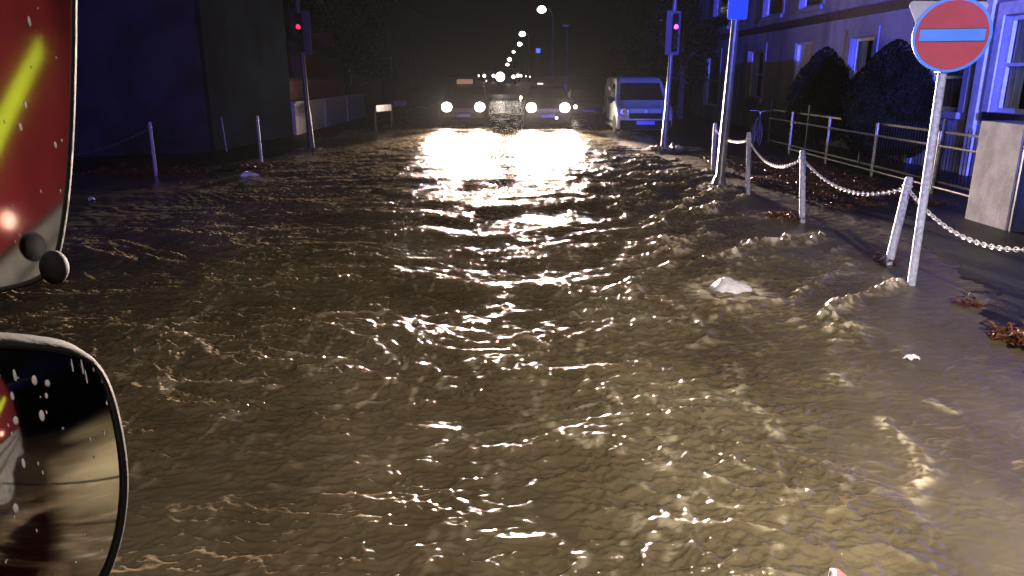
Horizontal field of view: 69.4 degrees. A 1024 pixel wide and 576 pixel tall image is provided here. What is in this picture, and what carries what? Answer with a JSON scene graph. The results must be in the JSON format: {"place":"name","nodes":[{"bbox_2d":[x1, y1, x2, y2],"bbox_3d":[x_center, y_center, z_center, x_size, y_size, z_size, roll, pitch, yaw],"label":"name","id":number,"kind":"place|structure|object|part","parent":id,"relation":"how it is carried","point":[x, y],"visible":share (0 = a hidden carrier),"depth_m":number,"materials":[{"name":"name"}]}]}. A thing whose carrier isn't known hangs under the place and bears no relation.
{"place":"outdoors","nodes":[
{"label":"outdoors","id":0,"kind":"place"},
{"bbox_2d":[398,0,624,76],"label":"sky","id":1,"kind":"structure","parent":0,"point":[459,38],"materials":[{"name":"black"}]},
{"bbox_2d":[0,101,1023,575],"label":"water","id":2,"kind":"structure","parent":0,"point":[422,341],"depth_m":4.95,"materials":[{"name":"brown liquid"}]},
{"bbox_2d":[82,163,241,175],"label":"leaf litter","id":3,"kind":"object","parent":2,"relation":"on","point":[172,170],"visible":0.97,"depth_m":15.01,"materials":[{"name":"brown plant"}]},
{"bbox_2d":[238,171,259,176],"bbox_3d":[-5.179,-2.239,14.498,0.424,0.095,0.173,0,16,0],"label":"litter scrap","id":4,"kind":"object","parent":2,"relation":"on","point":[246,173],"visible":1,"depth_m":14.47,"materials":[{"name":"white plastic"}]},
{"bbox_2d":[220,161,281,170],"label":"leaf litter","id":5,"kind":"object","parent":2,"relation":"on","point":[245,166],"visible":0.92,"depth_m":15.88,"materials":[{"name":"brown plant"}]},
{"bbox_2d":[709,277,751,293],"bbox_3d":[2.030,-0.033,6.818,0.425,0.135,0.260,2,16,8],"label":"plastic bag","id":6,"kind":"object","parent":2,"relation":"on","point":[725,284],"visible":0.99,"depth_m":6.76,"materials":[{"name":"white plastic"}]},
{"bbox_2d":[765,208,807,222],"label":"leaf litter","id":7,"kind":"object","parent":2,"relation":"on","point":[772,214],"visible":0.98,"depth_m":10.12,"materials":[{"name":"brown plant"}]},
{"bbox_2d":[870,251,901,265],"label":"leaf litter","id":8,"kind":"object","parent":2,"relation":"on","point":[884,258],"visible":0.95,"depth_m":7.70,"materials":[{"name":"brown plant"}]},
{"bbox_2d":[902,354,919,359],"bbox_3d":[2.770,0.477,5.118,0.120,0.043,0.048,0,16,0],"label":"litter scrap","id":9,"kind":"object","parent":2,"relation":"on","point":[910,356],"visible":1,"depth_m":5.11,"materials":[{"name":"white plastic"}]},
{"bbox_2d":[951,291,982,309],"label":"leaf litter","id":10,"kind":"object","parent":2,"relation":"on","point":[975,303],"visible":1,"depth_m":6.33,"materials":[{"name":"brown plant"}]},
{"bbox_2d":[72,77,1023,372],"bbox_3d":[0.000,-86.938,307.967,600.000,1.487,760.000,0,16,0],"label":"ground","id":11,"kind":"structure","parent":0,"point":[998,273],"depth_m":15.23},
{"bbox_2d":[148,122,157,175],"bbox_3d":[-7.021,-2.586,14.486,0.073,1.308,0.073,1,16,0],"label":"bollard","id":12,"kind":"object","parent":11,"relation":"on","point":[152,149],"visible":0.93,"depth_m":14.43,"materials":[{"name":"plastic"}]},
{"bbox_2d":[74,129,148,155],"bbox_3d":[-8.308,-2.701,13.913,2.814,0.536,0.045,-6,17,-21],"label":"chain","id":13,"kind":"object","parent":12,"relation":"hanging from","point":[113,144],"visible":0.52,"depth_m":14.19,"materials":[{"name":"grey paint"}]},
{"bbox_2d":[73,0,292,156],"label":"corner building","id":14,"kind":"structure","parent":11,"relation":"on","point":[183,76],"depth_m":18.36,"materials":[{"name":"paint"}]},
{"bbox_2d":[221,117,226,150],"bbox_3d":[-7.430,-3.853,19.120,0.035,1.122,0.035,-3,16,1],"label":"bollard","id":15,"kind":"object","parent":11,"relation":"on","point":[224,134],"visible":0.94,"depth_m":19.09,"materials":[{"name":"metal"}]},
{"bbox_2d":[256,116,262,162],"bbox_3d":[-5.669,-3.201,16.625,0.071,1.313,0.071,0,16,0],"label":"bollard","id":16,"kind":"object","parent":11,"relation":"on","point":[259,138],"visible":0.94,"depth_m":16.57,"materials":[{"name":"plastic"}]},
{"bbox_2d":[294,0,314,148],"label":"traffic signal","id":17,"kind":"object","parent":11,"relation":"on","point":[303,34],"visible":0.96,"depth_m":19.00,"materials":[{"name":"paint"}]},
{"bbox_2d":[285,34,345,77],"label":"brick outbuilding","id":18,"kind":"structure","parent":11,"relation":"on","point":[323,61],"depth_m":32.63,"materials":[{"name":"brick"}]},
{"bbox_2d":[289,78,345,100],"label":"brick wall","id":19,"kind":"structure","parent":11,"relation":"on","point":[322,87],"depth_m":28.52,"materials":[{"name":"brick"}]},
{"bbox_2d":[291,93,365,134],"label":"boundary wall","id":20,"kind":"structure","parent":11,"relation":"on","point":[328,111],"depth_m":28.81,"materials":[{"name":"white paint"}]},
{"bbox_2d":[283,0,380,105],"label":"terraced house","id":21,"kind":"structure","parent":11,"relation":"on","point":[370,88],"depth_m":41.87,"materials":[{"name":"red brick"}]},
{"bbox_2d":[347,61,354,86],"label":"window","id":22,"kind":"structure","parent":21,"relation":"in","point":[349,70],"depth_m":44.27,"materials":[{"name":"white paint"}]},
{"bbox_2d":[364,68,369,85],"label":"window","id":23,"kind":"structure","parent":21,"relation":"in","point":[366,84],"depth_m":49.11,"materials":[{"name":"white paint"}]},
{"bbox_2d":[286,0,388,94],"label":"street tree","id":24,"kind":"object","parent":11,"relation":"on","point":[359,47],"visible":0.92,"depth_m":38.00,"materials":[{"name":"green plant"}]},
{"bbox_2d":[374,104,392,131],"bbox_3d":[-4.615,-6.013,26.569,0.080,1.114,1.219,6,17,19],"label":"hoop barrier","id":25,"kind":"object","parent":11,"relation":"on","point":[379,108],"visible":0.87,"depth_m":26.34,"materials":[{"name":"metal"}]},
{"bbox_2d":[377,0,421,99],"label":"terraced house","id":26,"kind":"structure","parent":11,"relation":"on","point":[402,74],"depth_m":65.64,"materials":[{"name":"stone"}]},
{"bbox_2d":[390,57,394,78],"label":"window","id":27,"kind":"structure","parent":26,"relation":"in","point":[392,77],"depth_m":61.53,"materials":[{"name":"white paint"}]},
{"bbox_2d":[392,100,407,123],"bbox_3d":[-4.696,-7.281,30.991,0.080,1.114,1.269,6,17,19],"label":"hoop barrier","id":28,"kind":"object","parent":11,"relation":"on","point":[400,103],"visible":0.88,"depth_m":30.78,"materials":[{"name":"metal"}]},
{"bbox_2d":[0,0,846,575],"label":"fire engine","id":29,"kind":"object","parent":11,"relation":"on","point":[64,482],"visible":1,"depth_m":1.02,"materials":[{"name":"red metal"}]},
{"bbox_2d":[437,79,492,126],"bbox_3d":[-1.869,-7.438,29.870,2.220,1.928,4.474,0,16,-1],"label":"oncoming car","id":30,"kind":"object","parent":11,"relation":"on","point":[464,101],"visible":0.91,"depth_m":28.14,"materials":[{"name":"paint"}]},
{"bbox_2d":[483,70,495,81],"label":"distant car","id":31,"kind":"object","parent":11,"relation":"on","point":[489,74],"visible":0.95,"depth_m":100.22,"materials":[{"name":"paint"}]},
{"bbox_2d":[496,69,515,84],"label":"distant car","id":32,"kind":"object","parent":11,"relation":"on","point":[505,75],"visible":1,"depth_m":69.22,"materials":[{"name":"paint"}]},
{"bbox_2d":[514,70,519,81],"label":"distant car","id":33,"kind":"object","parent":11,"relation":"on","point":[517,75],"visible":0.47,"depth_m":92.77,"materials":[{"name":"paint"}]},
{"bbox_2d":[517,42,524,79],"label":"street lamp","id":34,"kind":"object","parent":11,"relation":"on","point":[519,44],"visible":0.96,"depth_m":129.91,"materials":[{"name":"grey metal"}]},
{"bbox_2d":[519,31,528,81],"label":"street lamp","id":35,"kind":"object","parent":11,"relation":"on","point":[522,33],"visible":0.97,"depth_m":99.19,"materials":[{"name":"grey metal"}]},
{"bbox_2d":[536,48,539,82],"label":"street sign","id":36,"kind":"object","parent":11,"relation":"on","point":[538,50],"visible":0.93,"depth_m":57.38,"materials":[{"name":"metal"}]},
{"bbox_2d":[537,6,553,83],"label":"street lamp","id":37,"kind":"object","parent":11,"relation":"on","point":[541,9],"visible":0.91,"depth_m":58.45,"materials":[{"name":"grey metal"}]},
{"bbox_2d":[519,84,574,127],"bbox_3d":[1.379,-7.253,29.607,2.220,1.718,4.482,0,16,1],"label":"oncoming car","id":38,"kind":"object","parent":11,"relation":"on","point":[547,104],"visible":0.96,"depth_m":27.77,"materials":[{"name":"grey paint"}]},
{"bbox_2d":[562,25,568,90],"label":"street lamp","id":39,"kind":"object","parent":11,"relation":"on","point":[566,53],"visible":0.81,"depth_m":54.29,"materials":[{"name":"grey metal"}]},
{"bbox_2d":[568,89,603,117],"bbox_3d":[3.550,-8.965,36.086,1.740,1.438,4.182,0,16,0],"label":"parked car","id":40,"kind":"object","parent":11,"relation":"on","point":[588,101],"visible":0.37,"depth_m":34.61,"materials":[{"name":"grey paint"}]},
{"bbox_2d":[614,0,650,76],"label":"terraced house","id":41,"kind":"structure","parent":11,"relation":"on","point":[632,17],"depth_m":66.13,"materials":[{"name":"stone"}]},
{"bbox_2d":[602,73,672,132],"bbox_3d":[4.450,-6.669,26.600,2.280,2.253,4.484,0,16,0],"label":"parked van","id":42,"kind":"object","parent":11,"relation":"on","point":[634,103],"visible":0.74,"depth_m":25.33,"materials":[{"name":"paint"}]},
{"bbox_3d":[3.576,-6.902,26.031,0.094,0.580,1.250,0,16,0],"label":"side window","id":43,"kind":"part","parent":42,"relation":"part of","materials":[{"name":"grey glass"}]},
{"bbox_2d":[619,37,688,84],"bbox_3d":[7.526,-11.365,39.385,3.753,4.352,3.991,0,16,0],"label":"street tree","id":44,"kind":"object","parent":11,"relation":"on","point":[630,68],"visible":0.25,"depth_m":39.18,"materials":[{"name":"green plant"}]},
{"bbox_2d":[660,0,680,148],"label":"traffic signal","id":45,"kind":"object","parent":11,"relation":"on","point":[673,23],"visible":0.94,"depth_m":19.04,"materials":[{"name":"grey paint"}]},
{"bbox_2d":[649,0,698,109],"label":"terraced house","id":46,"kind":"structure","parent":11,"relation":"on","point":[688,96],"depth_m":43.97,"materials":[{"name":"stone"}]},
{"bbox_2d":[637,0,722,118],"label":"street tree","id":47,"kind":"object","parent":11,"relation":"on","point":[690,69],"visible":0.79,"depth_m":32.55,"materials":[{"name":"green plant"}]},
{"bbox_2d":[711,123,716,170],"bbox_3d":[4.145,-2.764,15.197,0.094,1.231,0.094,-1,16,0],"label":"bollard","id":48,"kind":"object","parent":11,"relation":"on","point":[713,148],"visible":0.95,"depth_m":15.14,"materials":[{"name":"grey metal"}]},
{"bbox_2d":[692,0,742,123],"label":"terraced house","id":49,"kind":"structure","parent":11,"relation":"on","point":[708,97],"depth_m":32.74,"materials":[{"name":"stone"}]},
{"bbox_2d":[701,48,722,109],"bbox_3d":[9.095,-9.398,33.300,0.370,2.570,2.800,0,16,0],"label":"window","id":50,"kind":"structure","parent":49,"relation":"in","point":[715,73],"depth_m":33.62,"materials":[{"name":"black glass"}]},
{"bbox_2d":[712,0,730,31],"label":"window","id":51,"kind":"structure","parent":49,"relation":"in","point":[722,5],"depth_m":31.92,"materials":[{"name":"white paint"}]},
{"bbox_2d":[712,0,747,185],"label":"sign post","id":52,"kind":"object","parent":11,"relation":"on","point":[737,11],"depth_m":12.65,"materials":[{"name":"grey metal"}]},
{"bbox_2d":[746,132,751,194],"bbox_3d":[3.907,-1.925,12.220,0.094,1.277,0.094,-4,16,1],"label":"bollard","id":53,"kind":"object","parent":11,"relation":"on","point":[748,166],"visible":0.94,"depth_m":12.16,"materials":[{"name":"plastic"}]},
{"bbox_2d":[714,128,746,142],"bbox_3d":[4.001,-2.775,13.585,0.045,0.172,3.134,1,16,5],"label":"chain","id":54,"kind":"object","parent":53,"relation":"hanging from","point":[741,141],"visible":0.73,"depth_m":13.09,"materials":[{"name":"plastic"}]},
{"bbox_2d":[749,140,799,167],"bbox_3d":[3.846,-1.948,10.934,0.045,0.293,2.490,0,16,1],"label":"chain","id":55,"kind":"object","parent":53,"relation":"hanging from","point":[775,165],"visible":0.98,"depth_m":10.90,"materials":[{"name":"plastic"}]},
{"bbox_2d":[750,110,770,149],"bbox_3d":[6.550,-4.234,19.800,0.531,1.000,1.736,8,18,27],"label":"bicycle","id":56,"kind":"object","parent":11,"relation":"on","point":[754,132],"visible":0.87,"depth_m":19.89,"materials":[{"name":"metal"}]},
{"bbox_2d":[734,0,833,140],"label":"terraced house","id":57,"kind":"structure","parent":11,"relation":"on","point":[783,42],"depth_m":25.36,"materials":[{"name":"paint"}]},
{"bbox_2d":[742,42,767,102],"bbox_3d":[9.095,-7.957,27.367,0.370,2.070,2.200,0,16,0],"label":"window","id":58,"kind":"structure","parent":57,"relation":"in","point":[759,64],"depth_m":27.73,"materials":[{"name":"white paint"}]},
{"bbox_2d":[760,0,784,21],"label":"window","id":59,"kind":"structure","parent":57,"relation":"in","point":[777,6],"depth_m":25.81,"materials":[{"name":"white paint"}]},
{"bbox_2d":[798,44,811,80],"bbox_3d":[9.158,-6.149,23.204,0.065,2.830,1.260,0,16,0],"label":"window","id":60,"kind":"structure","parent":57,"relation":"in","point":[805,50],"depth_m":23.10,"materials":[{"name":"glass"}]},
{"bbox_2d":[796,0,824,13],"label":"window","id":61,"kind":"structure","parent":57,"relation":"in","point":[813,5],"depth_m":22.48,"materials":[{"name":"white paint"}]},
{"bbox_2d":[799,150,805,222],"bbox_3d":[3.873,-1.228,9.860,0.094,1.218,0.094,-5,16,2],"label":"bollard","id":62,"kind":"object","parent":11,"relation":"on","point":[802,186],"visible":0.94,"depth_m":9.80,"materials":[{"name":"plastic"}]},
{"bbox_2d":[802,159,901,195],"bbox_3d":[3.916,-1.257,8.641,0.045,0.275,2.363,-1,16,-4],"label":"chain","id":63,"kind":"object","parent":62,"relation":"hanging from","point":[840,187],"visible":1,"depth_m":8.61,"materials":[{"name":"plastic"}]},
{"bbox_2d":[785,46,851,149],"bbox_3d":[8.125,-4.907,19.385,1.796,2.747,1.815,0,16,0],"label":"clipped shrub","id":64,"kind":"object","parent":11,"relation":"on","point":[820,86],"visible":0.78,"depth_m":18.89,"materials":[{"name":"green plant"}]},
{"bbox_2d":[699,155,947,208],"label":"leaf litter","id":65,"kind":"object","parent":11,"relation":"on","point":[794,172],"visible":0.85,"depth_m":13.48,"materials":[{"name":"brown plant"}]},
{"bbox_2d":[818,0,918,160],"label":"terraced house","id":66,"kind":"structure","parent":11,"relation":"on","point":[862,32],"depth_m":19.01,"materials":[{"name":"paint"}]},
{"bbox_2d":[845,25,880,81],"bbox_3d":[9.095,-5.648,19.134,0.370,2.070,1.700,0,16,0],"label":"window","id":67,"kind":"structure","parent":66,"relation":"in","point":[869,45],"depth_m":19.28,"materials":[{"name":"white paint"}]},
{"bbox_2d":[769,112,976,197],"bbox_3d":[7.000,-2.823,15.197,0.059,1.250,10.428,0,16,0],"label":"guard rail","id":68,"kind":"object","parent":11,"relation":"on","point":[872,170],"visible":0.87,"depth_m":14.19,"materials":[{"name":"metal"}]},
{"bbox_2d":[767,101,979,193],"bbox_3d":[7.450,-3.071,15.608,0.050,1.300,11.950,0,16,0],"label":"iron fence","id":69,"kind":"object","parent":11,"relation":"on","point":[944,128],"visible":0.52,"depth_m":14.75,"materials":[{"name":"black metal"}]},
{"bbox_2d":[834,38,942,166],"bbox_3d":[8.002,-3.839,15.653,2.170,2.752,2.065,0,16,0],"label":"clipped shrub","id":70,"kind":"object","parent":11,"relation":"on","point":[895,81],"visible":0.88,"depth_m":15.10,"materials":[{"name":"green plant"}]},
{"bbox_2d":[885,177,912,264],"bbox_3d":[3.965,-0.568,7.628,0.100,1.156,0.100,5,16,-1],"label":"bollard","id":71,"kind":"object","parent":11,"relation":"on","point":[898,222],"visible":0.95,"depth_m":7.57,"materials":[{"name":"metal"}]},
{"bbox_2d":[907,189,1023,251],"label":"chain","id":72,"kind":"object","parent":71,"relation":"hanging from","point":[916,199],"visible":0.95,"depth_m":6.56,"materials":[{"name":"plastic"}]},
{"bbox_2d":[907,0,992,285],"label":"no entry sign","id":73,"kind":"object","parent":11,"relation":"on","point":[951,35],"visible":0.98,"depth_m":6.32,"materials":[{"name":"red metal"}]},
{"bbox_2d":[901,0,1023,175],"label":"terraced house","id":74,"kind":"structure","parent":11,"relation":"on","point":[988,85],"depth_m":13.88,"materials":[{"name":"paint"}]},
{"bbox_2d":[930,64,971,118],"bbox_3d":[9.095,-4.384,15.180,0.370,1.720,1.400,0,16,0],"label":"window","id":75,"kind":"structure","parent":74,"relation":"in","point":[958,81],"depth_m":15.23,"materials":[{"name":"black glass"}]},
{"bbox_2d":[981,0,1023,120],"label":"window","id":76,"kind":"structure","parent":74,"relation":"in","point":[1014,101],"depth_m":13.55,"materials":[{"name":"white paint"}]},
{"bbox_2d":[965,121,1023,230],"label":"gate pier","id":77,"kind":"structure","parent":11,"relation":"on","point":[995,169],"depth_m":9.56,"materials":[{"name":"grey concrete"}]},
{"bbox_2d":[1007,143,1023,231],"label":"dark gate","id":78,"kind":"structure","parent":77,"relation":"attached to","point":[1016,221],"depth_m":9.21,"materials":[{"name":"black metal"}]},
{"bbox_2d":[984,320,1023,346],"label":"leaf litter","id":79,"kind":"object","parent":11,"relation":"on","point":[1016,334],"visible":1,"depth_m":5.49,"materials":[{"name":"brown plant"}]}
]}

